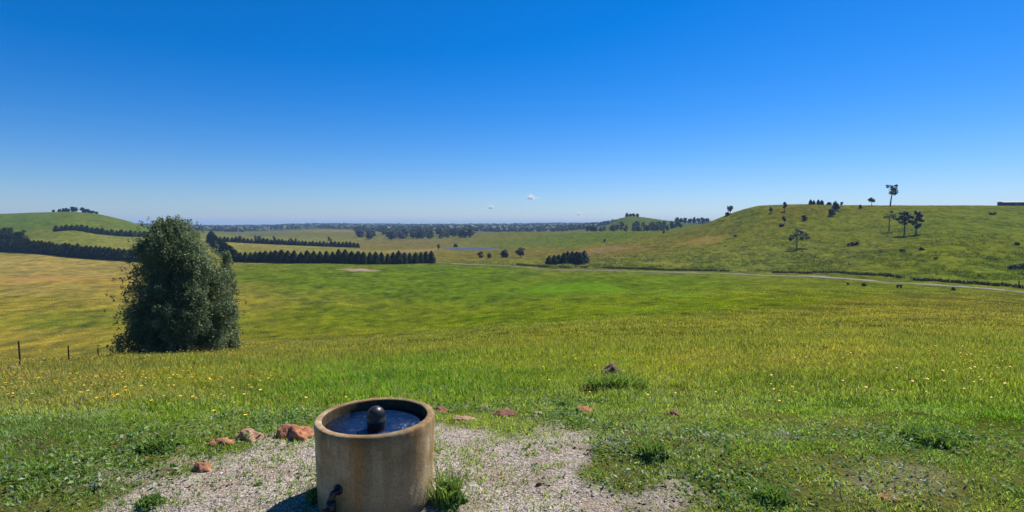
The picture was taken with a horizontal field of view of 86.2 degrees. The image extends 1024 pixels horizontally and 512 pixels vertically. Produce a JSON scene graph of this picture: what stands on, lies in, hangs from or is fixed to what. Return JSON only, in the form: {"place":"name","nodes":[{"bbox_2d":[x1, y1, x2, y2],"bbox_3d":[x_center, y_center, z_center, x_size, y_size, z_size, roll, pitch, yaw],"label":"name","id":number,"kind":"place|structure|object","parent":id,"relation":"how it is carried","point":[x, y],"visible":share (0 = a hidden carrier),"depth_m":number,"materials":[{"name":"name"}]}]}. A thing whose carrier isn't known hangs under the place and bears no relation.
{"place":"outdoors","nodes":[
{"label":"outdoors","id":0,"kind":"place"},
{"bbox_2d":[444,248,497,249],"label":"pond water","id":1,"kind":"structure","parent":0,"point":[469,248],"depth_m":518.10,"materials":[{"name":"blue liquid"}]},
{"bbox_2d":[0,204,1023,511],"bbox_3d":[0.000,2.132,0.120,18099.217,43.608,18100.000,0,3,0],"label":"ground","id":2,"kind":"structure","parent":0,"point":[64,276],"depth_m":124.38,"materials":[{"name":"plant"}]},
{"bbox_2d":[0,227,14,239],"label":"gum tree","id":3,"kind":"object","parent":2,"relation":"on","point":[6,233],"visible":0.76,"depth_m":403.77,"materials":[{"name":"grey plant"}]},
{"bbox_2d":[2,238,14,251],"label":"cypress tree","id":4,"kind":"object","parent":2,"relation":"on","point":[8,244],"visible":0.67,"depth_m":383.06,"materials":[{"name":"plant"}]},
{"bbox_2d":[14,240,23,252],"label":"cypress tree","id":5,"kind":"object","parent":2,"relation":"on","point":[19,244],"visible":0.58,"depth_m":375.71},
{"bbox_2d":[17,341,20,364],"bbox_3d":[-20.942,4.323,23.278,0.090,1.419,0.086,2,4,36],"label":"fence post","id":6,"kind":"object","parent":2,"relation":"on","point":[19,353],"visible":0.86,"depth_m":23.25,"materials":[{"name":"wood"}]},
{"bbox_2d":[11,230,29,241],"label":"gum tree","id":7,"kind":"object","parent":2,"relation":"on","point":[18,235],"visible":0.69,"depth_m":393.82,"materials":[{"name":"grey plant"}]},
{"bbox_2d":[23,239,31,252],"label":"cypress tree","id":8,"kind":"object","parent":2,"relation":"on","point":[27,245],"visible":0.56,"depth_m":371.12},
{"bbox_2d":[35,240,43,253],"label":"cypress tree","id":9,"kind":"object","parent":2,"relation":"on","point":[40,243],"visible":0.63,"depth_m":363.51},
{"bbox_2d":[40,241,46,253],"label":"cypress tree","id":10,"kind":"object","parent":2,"relation":"on","point":[42,248],"visible":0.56,"depth_m":361.20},
{"bbox_2d":[43,241,50,253],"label":"cypress tree","id":11,"kind":"object","parent":2,"relation":"on","point":[48,244],"visible":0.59,"depth_m":358.70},
{"bbox_2d":[46,243,54,254],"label":"cypress tree","id":12,"kind":"object","parent":2,"relation":"on","point":[50,249],"visible":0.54,"depth_m":355.54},
{"bbox_2d":[50,244,58,254],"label":"cypress tree","id":13,"kind":"object","parent":2,"relation":"on","point":[54,249],"visible":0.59,"depth_m":353.21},
{"bbox_2d":[58,243,66,255],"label":"cypress tree","id":14,"kind":"object","parent":2,"relation":"on","point":[62,249],"visible":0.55,"depth_m":347.52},
{"bbox_2d":[62,243,71,256],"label":"cypress tree","id":15,"kind":"object","parent":2,"relation":"on","point":[67,247],"visible":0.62,"depth_m":345.53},
{"bbox_2d":[69,243,80,257],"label":"cypress tree","id":16,"kind":"object","parent":2,"relation":"on","point":[77,246],"visible":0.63,"depth_m":340.10,"materials":[{"name":"plant"}]},
{"bbox_2d":[79,245,87,257],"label":"cypress tree","id":17,"kind":"object","parent":2,"relation":"on","point":[85,247],"visible":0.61,"depth_m":335.10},
{"bbox_2d":[84,246,93,258],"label":"cypress tree","id":18,"kind":"object","parent":2,"relation":"on","point":[88,250],"visible":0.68,"depth_m":332.47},
{"bbox_2d":[94,246,101,258],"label":"cypress tree","id":19,"kind":"object","parent":2,"relation":"on","point":[98,250],"visible":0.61,"depth_m":327.70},
{"bbox_2d":[98,246,106,259],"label":"cypress tree","id":20,"kind":"object","parent":2,"relation":"on","point":[102,251],"visible":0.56,"depth_m":324.82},
{"bbox_2d":[102,247,111,259],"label":"cypress tree","id":21,"kind":"object","parent":2,"relation":"on","point":[106,256],"visible":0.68,"depth_m":322.33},
{"bbox_2d":[108,248,115,259],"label":"cypress tree","id":22,"kind":"object","parent":2,"relation":"on","point":[112,252],"visible":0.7,"depth_m":320.45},
{"bbox_2d":[112,248,120,260],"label":"cypress tree","id":23,"kind":"object","parent":2,"relation":"on","point":[116,254],"visible":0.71,"depth_m":317.64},
{"bbox_2d":[118,249,126,260],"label":"cypress tree","id":24,"kind":"object","parent":2,"relation":"on","point":[122,255],"visible":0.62,"depth_m":315.27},
{"bbox_2d":[126,247,134,260],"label":"cypress tree","id":25,"kind":"object","parent":2,"relation":"on","point":[129,257],"visible":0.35,"depth_m":309.76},
{"bbox_2d":[132,484,166,510],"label":"weed plant","id":26,"kind":"object","parent":2,"relation":"on","point":[151,501],"visible":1,"depth_m":4.54,"materials":[{"name":"green plant"}]},
{"bbox_2d":[133,427,182,455],"bbox_3d":[-3.636,1.901,5.592,0.494,0.226,0.461,0,3,0],"label":"weed plant","id":27,"kind":"object","parent":2,"relation":"on","point":[158,447],"visible":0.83,"depth_m":5.55,"materials":[{"name":"green plant"}]},
{"bbox_2d":[97,214,248,354],"bbox_3d":[-21.660,2.011,35.032,8.198,9.416,6.490,0,3,0],"label":"poplar tree","id":28,"kind":"object","parent":2,"relation":"on","point":[177,308],"visible":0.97,"depth_m":33.94,"materials":[{"name":"green plant"}]},
{"bbox_2d":[192,462,211,472],"bbox_3d":[-2.923,1.985,5.161,0.200,0.090,0.153,4,5,49],"label":"rock","id":29,"kind":"object","parent":2,"relation":"on","point":[200,467],"visible":1,"depth_m":5.12,"materials":[{"name":"stone"}]},
{"bbox_2d":[205,437,235,446],"bbox_3d":[-3.046,1.952,5.753,0.280,0.078,0.196,1,3,9],"label":"rock","id":30,"kind":"object","parent":2,"relation":"on","point":[221,442],"visible":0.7,"depth_m":5.71,"materials":[{"name":"stone"}]},
{"bbox_2d":[215,249,240,348],"bbox_3d":[-19.397,3.135,37.410,1.518,7.214,1.526,0,3,0],"label":"poplar tree","id":31,"kind":"object","parent":2,"relation":"on","point":[227,258],"visible":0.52,"depth_m":37.28,"materials":[{"name":"green plant"}]},
{"bbox_2d":[232,249,238,261],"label":"cypress tree","id":32,"kind":"object","parent":2,"relation":"on","point":[235,251],"visible":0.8,"depth_m":294.64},
{"bbox_2d":[241,252,247,261],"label":"cypress tree","id":33,"kind":"object","parent":2,"relation":"on","point":[244,257],"visible":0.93,"depth_m":293.74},
{"bbox_2d":[233,428,264,442],"bbox_3d":[-2.854,1.931,5.916,0.399,0.150,0.297,0,3,6],"label":"rock","id":34,"kind":"object","parent":2,"relation":"on","point":[251,435],"visible":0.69,"depth_m":5.84,"materials":[{"name":"stone"}]},
{"bbox_2d":[246,252,252,262],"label":"cypress tree","id":35,"kind":"object","parent":2,"relation":"on","point":[249,257],"visible":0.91,"depth_m":292.90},
{"bbox_2d":[251,251,257,262],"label":"cypress tree","id":36,"kind":"object","parent":2,"relation":"on","point":[253,259],"visible":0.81,"depth_m":292.30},
{"bbox_2d":[256,251,262,262],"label":"cypress tree","id":37,"kind":"object","parent":2,"relation":"on","point":[258,258],"visible":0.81,"depth_m":291.00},
{"bbox_2d":[260,251,267,262],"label":"cypress tree","id":38,"kind":"object","parent":2,"relation":"on","point":[264,257],"visible":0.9,"depth_m":290.71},
{"bbox_2d":[266,251,272,262],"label":"cypress tree","id":39,"kind":"object","parent":2,"relation":"on","point":[269,255],"visible":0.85,"depth_m":290.47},
{"bbox_2d":[270,250,277,262],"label":"cypress tree","id":40,"kind":"object","parent":2,"relation":"on","point":[274,255],"visible":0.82,"depth_m":289.51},
{"bbox_2d":[276,249,284,262],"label":"cypress tree","id":41,"kind":"object","parent":2,"relation":"on","point":[280,256],"visible":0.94,"depth_m":285.99,"materials":[{"name":"plant"}]},
{"bbox_2d":[282,250,291,263],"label":"cypress tree","id":42,"kind":"object","parent":2,"relation":"on","point":[287,257],"visible":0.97,"depth_m":285.98,"materials":[{"name":"plant"}]},
{"bbox_2d":[290,250,297,262],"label":"cypress tree","id":43,"kind":"object","parent":2,"relation":"on","point":[294,257],"visible":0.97,"depth_m":286.66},
{"bbox_2d":[275,424,313,440],"bbox_3d":[-2.396,1.926,5.992,0.443,0.170,0.328,1,3,12],"label":"rock","id":44,"kind":"object","parent":2,"relation":"on","point":[291,431],"visible":0.82,"depth_m":5.93,"materials":[{"name":"stone"}]},
{"bbox_2d":[297,252,303,262],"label":"cypress tree","id":45,"kind":"object","parent":2,"relation":"on","point":[300,256],"visible":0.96,"depth_m":287.19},
{"bbox_2d":[302,250,310,262],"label":"cypress tree","id":46,"kind":"object","parent":2,"relation":"on","point":[306,256],"visible":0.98,"depth_m":287.30,"materials":[{"name":"plant"}]},
{"bbox_2d":[299,485,317,503],"bbox_3d":[-1.697,2.004,4.626,0.234,0.201,0.242,0,3,0],"label":"weed plant","id":47,"kind":"object","parent":2,"relation":"on","point":[311,497],"visible":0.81,"depth_m":4.60,"materials":[{"name":"green plant"}]},
{"bbox_2d":[309,251,317,262],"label":"cypress tree","id":48,"kind":"object","parent":2,"relation":"on","point":[313,256],"visible":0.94,"depth_m":287.49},
{"bbox_2d":[316,251,323,262],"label":"cypress tree","id":49,"kind":"object","parent":2,"relation":"on","point":[320,256],"visible":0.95,"depth_m":288.04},
{"bbox_2d":[322,251,329,262],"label":"cypress tree","id":50,"kind":"object","parent":2,"relation":"on","point":[326,255],"visible":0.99,"depth_m":288.47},
{"bbox_2d":[329,251,334,262],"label":"cypress tree","id":51,"kind":"object","parent":2,"relation":"on","point":[331,257],"visible":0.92,"depth_m":288.77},
{"bbox_2d":[334,249,341,263],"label":"cypress tree","id":52,"kind":"object","parent":2,"relation":"on","point":[337,257],"visible":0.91,"depth_m":288.64,"materials":[{"name":"plant"}]},
{"bbox_2d":[340,249,348,263],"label":"cypress tree","id":53,"kind":"object","parent":2,"relation":"on","point":[344,257],"visible":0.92,"depth_m":288.83,"materials":[{"name":"plant"}]},
{"bbox_2d":[348,251,355,263],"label":"cypress tree","id":54,"kind":"object","parent":2,"relation":"on","point":[351,257],"visible":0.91,"depth_m":289.30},
{"bbox_2d":[353,251,362,263],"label":"cypress tree","id":55,"kind":"object","parent":2,"relation":"on","point":[357,257],"visible":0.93,"depth_m":289.48,"materials":[{"name":"plant"}]},
{"bbox_2d":[360,251,368,263],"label":"cypress tree","id":56,"kind":"object","parent":2,"relation":"on","point":[364,258],"visible":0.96,"depth_m":289.94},
{"bbox_2d":[367,252,374,263],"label":"cypress tree","id":57,"kind":"object","parent":2,"relation":"on","point":[370,257],"visible":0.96,"depth_m":291.96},
{"bbox_2d":[372,252,380,263],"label":"cypress tree","id":58,"kind":"object","parent":2,"relation":"on","point":[375,256],"visible":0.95,"depth_m":293.28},
{"bbox_2d":[379,252,384,263],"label":"cypress tree","id":59,"kind":"object","parent":2,"relation":"on","point":[381,257],"visible":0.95,"depth_m":295.30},
{"bbox_2d":[384,253,391,263],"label":"cypress tree","id":60,"kind":"object","parent":2,"relation":"on","point":[387,259],"visible":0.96,"depth_m":297.04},
{"bbox_2d":[386,230,396,239],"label":"tree","id":61,"kind":"object","parent":2,"relation":"on","point":[392,235],"visible":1,"depth_m":848.38,"materials":[{"name":"green plant"}]},
{"bbox_2d":[390,252,396,263],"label":"cypress tree","id":62,"kind":"object","parent":2,"relation":"on","point":[393,258],"visible":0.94,"depth_m":298.85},
{"bbox_2d":[395,251,403,263],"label":"cypress tree","id":63,"kind":"object","parent":2,"relation":"on","point":[399,258],"visible":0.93,"depth_m":300.00,"materials":[{"name":"plant"}]},
{"bbox_2d":[401,252,407,263],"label":"cypress tree","id":64,"kind":"object","parent":2,"relation":"on","point":[405,258],"visible":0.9,"depth_m":302.04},
{"bbox_2d":[407,252,412,263],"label":"cypress tree","id":65,"kind":"object","parent":2,"relation":"on","point":[410,258],"visible":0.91,"depth_m":303.86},
{"bbox_2d":[412,252,419,263],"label":"cypress tree","id":66,"kind":"object","parent":2,"relation":"on","point":[415,257],"visible":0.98,"depth_m":305.21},
{"bbox_2d":[417,228,424,238],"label":"tree","id":67,"kind":"object","parent":2,"relation":"on","point":[421,234],"visible":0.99,"depth_m":882.37,"materials":[{"name":"green plant"}]},
{"bbox_2d":[419,252,424,262],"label":"cypress tree","id":68,"kind":"object","parent":2,"relation":"on","point":[421,258],"visible":0.88,"depth_m":307.33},
{"bbox_2d":[135,218,710,231],"bbox_3d":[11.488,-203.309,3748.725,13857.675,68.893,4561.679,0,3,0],"label":"woods","id":69,"kind":"object","parent":2,"relation":"on","point":[523,227],"visible":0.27,"depth_m":1806.36,"materials":[{"name":"green plant"}]},
{"bbox_2d":[423,251,429,262],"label":"cypress tree","id":70,"kind":"object","parent":2,"relation":"on","point":[426,256],"visible":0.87,"depth_m":308.78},
{"bbox_2d":[428,251,435,262],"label":"cypress tree","id":71,"kind":"object","parent":2,"relation":"on","point":[432,257],"visible":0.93,"depth_m":310.35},
{"bbox_2d":[434,406,447,411],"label":"rock","id":72,"kind":"object","parent":2,"relation":"on","point":[440,408],"visible":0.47,"depth_m":7.87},
{"bbox_2d":[422,451,481,511],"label":"weed plant","id":73,"kind":"object","parent":2,"relation":"on","point":[447,494],"visible":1,"depth_m":4.54,"materials":[{"name":"green plant"}]},
{"bbox_2d":[449,228,457,236],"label":"tree","id":74,"kind":"object","parent":2,"relation":"on","point":[452,232],"visible":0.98,"depth_m":902.94,"materials":[{"name":"green plant"}]},
{"bbox_2d":[449,415,475,421],"bbox_3d":[-0.586,2.045,6.866,0.352,0.065,0.258,3,5,47],"label":"rock","id":75,"kind":"object","parent":2,"relation":"on","point":[457,417],"visible":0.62,"depth_m":6.85,"materials":[{"name":"stone"}]},
{"bbox_2d":[467,228,473,236],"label":"tree","id":76,"kind":"object","parent":2,"relation":"on","point":[470,234],"visible":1,"depth_m":852.24,"materials":[{"name":"green plant"}]},
{"bbox_2d":[492,408,515,416],"bbox_3d":[-0.128,2.117,7.356,0.371,0.106,0.266,0,3,2],"label":"rock","id":77,"kind":"object","parent":2,"relation":"on","point":[505,412],"visible":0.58,"depth_m":7.33,"materials":[{"name":"stone"}]},
{"bbox_2d":[500,249,508,257],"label":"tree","id":78,"kind":"object","parent":2,"relation":"on","point":[504,253],"visible":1,"depth_m":345.47,"materials":[{"name":"green plant"}]},
{"bbox_2d":[0,302,1023,404],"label":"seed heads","id":79,"kind":"object","parent":2,"relation":"on","point":[537,365],"visible":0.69,"depth_m":15.87,"materials":[{"name":"plant"}]},
{"bbox_2d":[0,309,1023,388],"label":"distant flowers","id":80,"kind":"object","parent":2,"relation":"on","point":[351,339],"visible":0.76,"depth_m":28.76,"materials":[{"name":"yellow plant"}]},
{"bbox_2d":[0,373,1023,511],"bbox_3d":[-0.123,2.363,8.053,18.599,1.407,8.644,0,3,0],"label":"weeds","id":81,"kind":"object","parent":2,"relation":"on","point":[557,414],"visible":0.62,"depth_m":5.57,"materials":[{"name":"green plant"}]},
{"bbox_2d":[515,247,524,255],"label":"gum tree","id":82,"kind":"object","parent":2,"relation":"on","point":[520,252],"visible":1,"depth_m":347.02,"materials":[{"name":"green plant"}]},
{"bbox_2d":[545,255,552,263],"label":"cypress tree","id":83,"kind":"object","parent":2,"relation":"on","point":[548,260],"visible":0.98,"depth_m":293.59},
{"bbox_2d":[552,255,558,264],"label":"cypress tree","id":84,"kind":"object","parent":2,"relation":"on","point":[554,260],"visible":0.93,"depth_m":294.65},
{"bbox_2d":[555,397,571,406],"bbox_3d":[0.797,2.240,8.343,0.328,0.200,0.338,0,3,0],"label":"weed plant","id":85,"kind":"object","parent":2,"relation":"on","point":[561,402],"visible":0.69,"depth_m":8.32,"materials":[{"name":"green plant"}]},
{"bbox_2d":[560,252,568,263],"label":"cypress tree","id":86,"kind":"object","parent":2,"relation":"on","point":[564,258],"visible":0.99,"depth_m":300.31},
{"bbox_2d":[571,251,577,263],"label":"cypress tree","id":87,"kind":"object","parent":2,"relation":"on","point":[574,258],"visible":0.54,"depth_m":298.00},
{"bbox_2d":[574,252,584,264],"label":"cypress tree","id":88,"kind":"object","parent":2,"relation":"on","point":[579,259],"visible":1,"depth_m":293.26,"materials":[{"name":"plant"}]},
{"bbox_2d":[575,406,591,411],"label":"rock","id":89,"kind":"object","parent":2,"relation":"on","point":[586,408],"visible":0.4,"depth_m":7.66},
{"bbox_2d":[581,250,589,262],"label":"cypress tree","id":90,"kind":"object","parent":2,"relation":"on","point":[584,253],"visible":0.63,"depth_m":302.03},
{"bbox_2d":[580,371,609,391],"bbox_3d":[1.625,2.396,10.452,0.744,0.362,0.709,1,3,22],"label":"weed plant","id":91,"kind":"object","parent":2,"relation":"on","point":[597,381],"visible":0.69,"depth_m":10.32,"materials":[{"name":"green plant"}]},
{"bbox_2d":[601,362,620,375],"bbox_3d":[2.329,2.676,12.627,0.658,0.401,0.523,0,3,0],"label":"rock","id":92,"kind":"object","parent":2,"relation":"on","point":[612,367],"visible":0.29,"depth_m":12.55,"materials":[{"name":"stone"}]},
{"bbox_2d":[602,364,645,391],"bbox_3d":[2.030,2.328,10.193,0.935,0.481,0.905,2,4,35],"label":"weed plant","id":93,"kind":"object","parent":2,"relation":"on","point":[614,381],"visible":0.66,"depth_m":10.15,"materials":[{"name":"green plant"}]},
{"bbox_2d":[621,376,650,391],"bbox_3d":[2.335,2.403,10.238,0.744,0.328,0.628,0,3,0],"label":"weed plant","id":94,"kind":"object","parent":2,"relation":"on","point":[641,385],"visible":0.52,"depth_m":10.14,"materials":[{"name":"green plant"}]},
{"bbox_2d":[629,432,675,464],"bbox_3d":[1.384,1.918,5.459,0.481,0.267,0.419,0,3,0],"label":"weed plant","id":95,"kind":"object","parent":2,"relation":"on","point":[655,448],"visible":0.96,"depth_m":5.41,"materials":[{"name":"green plant"}]},
{"bbox_2d":[663,410,679,415],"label":"rock","id":96,"kind":"object","parent":2,"relation":"on","point":[672,412],"visible":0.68,"depth_m":7.18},
{"bbox_2d":[450,259,1019,285],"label":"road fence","id":97,"kind":"object","parent":2,"relation":"on","point":[749,270],"visible":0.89,"depth_m":221.99,"materials":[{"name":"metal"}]},
{"bbox_2d":[516,263,1023,287],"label":"road","id":98,"kind":"structure","parent":2,"relation":"on","point":[927,279],"depth_m":196.94,"materials":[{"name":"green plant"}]},
{"bbox_2d":[749,477,793,510],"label":"weed plant","id":99,"kind":"object","parent":2,"relation":"on","point":[777,497],"visible":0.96,"depth_m":4.58,"materials":[{"name":"green plant"}]},
{"bbox_2d":[536,204,1023,279],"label":"tussocks","id":100,"kind":"object","parent":2,"relation":"on","point":[969,271],"visible":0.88,"depth_m":243.44,"materials":[{"name":"green plant"}]},
{"bbox_2d":[788,228,810,247],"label":"gum tree","id":101,"kind":"object","parent":2,"relation":"on","point":[791,237],"visible":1,"depth_m":274.69,"materials":[{"name":"green plant"}]},
{"bbox_2d":[828,209,835,215],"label":"gum tree","id":102,"kind":"object","parent":2,"relation":"on","point":[831,212],"visible":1,"depth_m":366.06,"materials":[{"name":"green plant"}]},
{"bbox_2d":[832,201,839,209],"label":"gum tree","id":103,"kind":"object","parent":2,"relation":"on","point":[835,206],"visible":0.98,"depth_m":381.44,"materials":[{"name":"green plant"}]},
{"bbox_2d":[878,493,892,500],"bbox_3d":[3.216,2.078,4.724,0.152,0.043,0.132,-1,3,-15],"label":"rock","id":104,"kind":"object","parent":2,"relation":"on","point":[885,496],"visible":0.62,"depth_m":4.71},
{"bbox_2d":[883,211,895,230],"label":"gum tree","id":105,"kind":"object","parent":2,"relation":"on","point":[893,217],"visible":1,"depth_m":288.33,"materials":[{"name":"green plant"}]},
{"bbox_2d":[886,184,898,205],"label":"gum tree","id":106,"kind":"object","parent":2,"relation":"on","point":[893,189],"visible":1,"depth_m":393.75,"materials":[{"name":"green plant"}]},
{"bbox_2d":[896,211,913,234],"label":"gum tree","id":107,"kind":"object","parent":2,"relation":"on","point":[902,214],"visible":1,"depth_m":271.64,"materials":[{"name":"green plant"}]},
{"bbox_2d":[910,210,924,233],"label":"gum tree","id":108,"kind":"object","parent":2,"relation":"on","point":[917,218],"visible":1,"depth_m":270.83,"materials":[{"name":"green plant"}]},
{"bbox_2d":[896,418,971,449],"bbox_3d":[4.543,1.930,5.930,0.714,0.255,0.633,2,4,36],"label":"weed plant","id":109,"kind":"object","parent":2,"relation":"on","point":[913,430],"visible":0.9,"depth_m":5.87,"materials":[{"name":"green plant"}]},
{"bbox_2d":[997,202,1023,205],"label":"farm shed","id":110,"kind":"structure","parent":2,"relation":"on","point":[1010,203],"depth_m":387.84,"materials":[{"name":"metal"}]},
{"bbox_2d":[1007,264,1021,269],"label":"shrub","id":111,"kind":"object","parent":2,"relation":"on","point":[1014,266],"visible":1,"depth_m":182.07,"materials":[{"name":"green plant"}]},
{"bbox_2d":[0,0,1023,224],"label":"sky","id":112,"kind":"structure","parent":0,"point":[206,112],"materials":[{"name":"blue"}]},
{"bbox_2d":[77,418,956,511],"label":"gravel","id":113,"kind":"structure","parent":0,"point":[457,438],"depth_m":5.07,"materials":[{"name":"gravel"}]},
{"bbox_2d":[313,397,434,511],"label":"water tank","id":114,"kind":"object","parent":113,"relation":"on","point":[374,454],"visible":0.99,"depth_m":4.33,"materials":[{"name":"concrete"}]},
{"bbox_2d":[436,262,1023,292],"bbox_3d":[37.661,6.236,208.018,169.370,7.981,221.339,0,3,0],"label":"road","id":115,"kind":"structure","parent":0,"point":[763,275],"depth_m":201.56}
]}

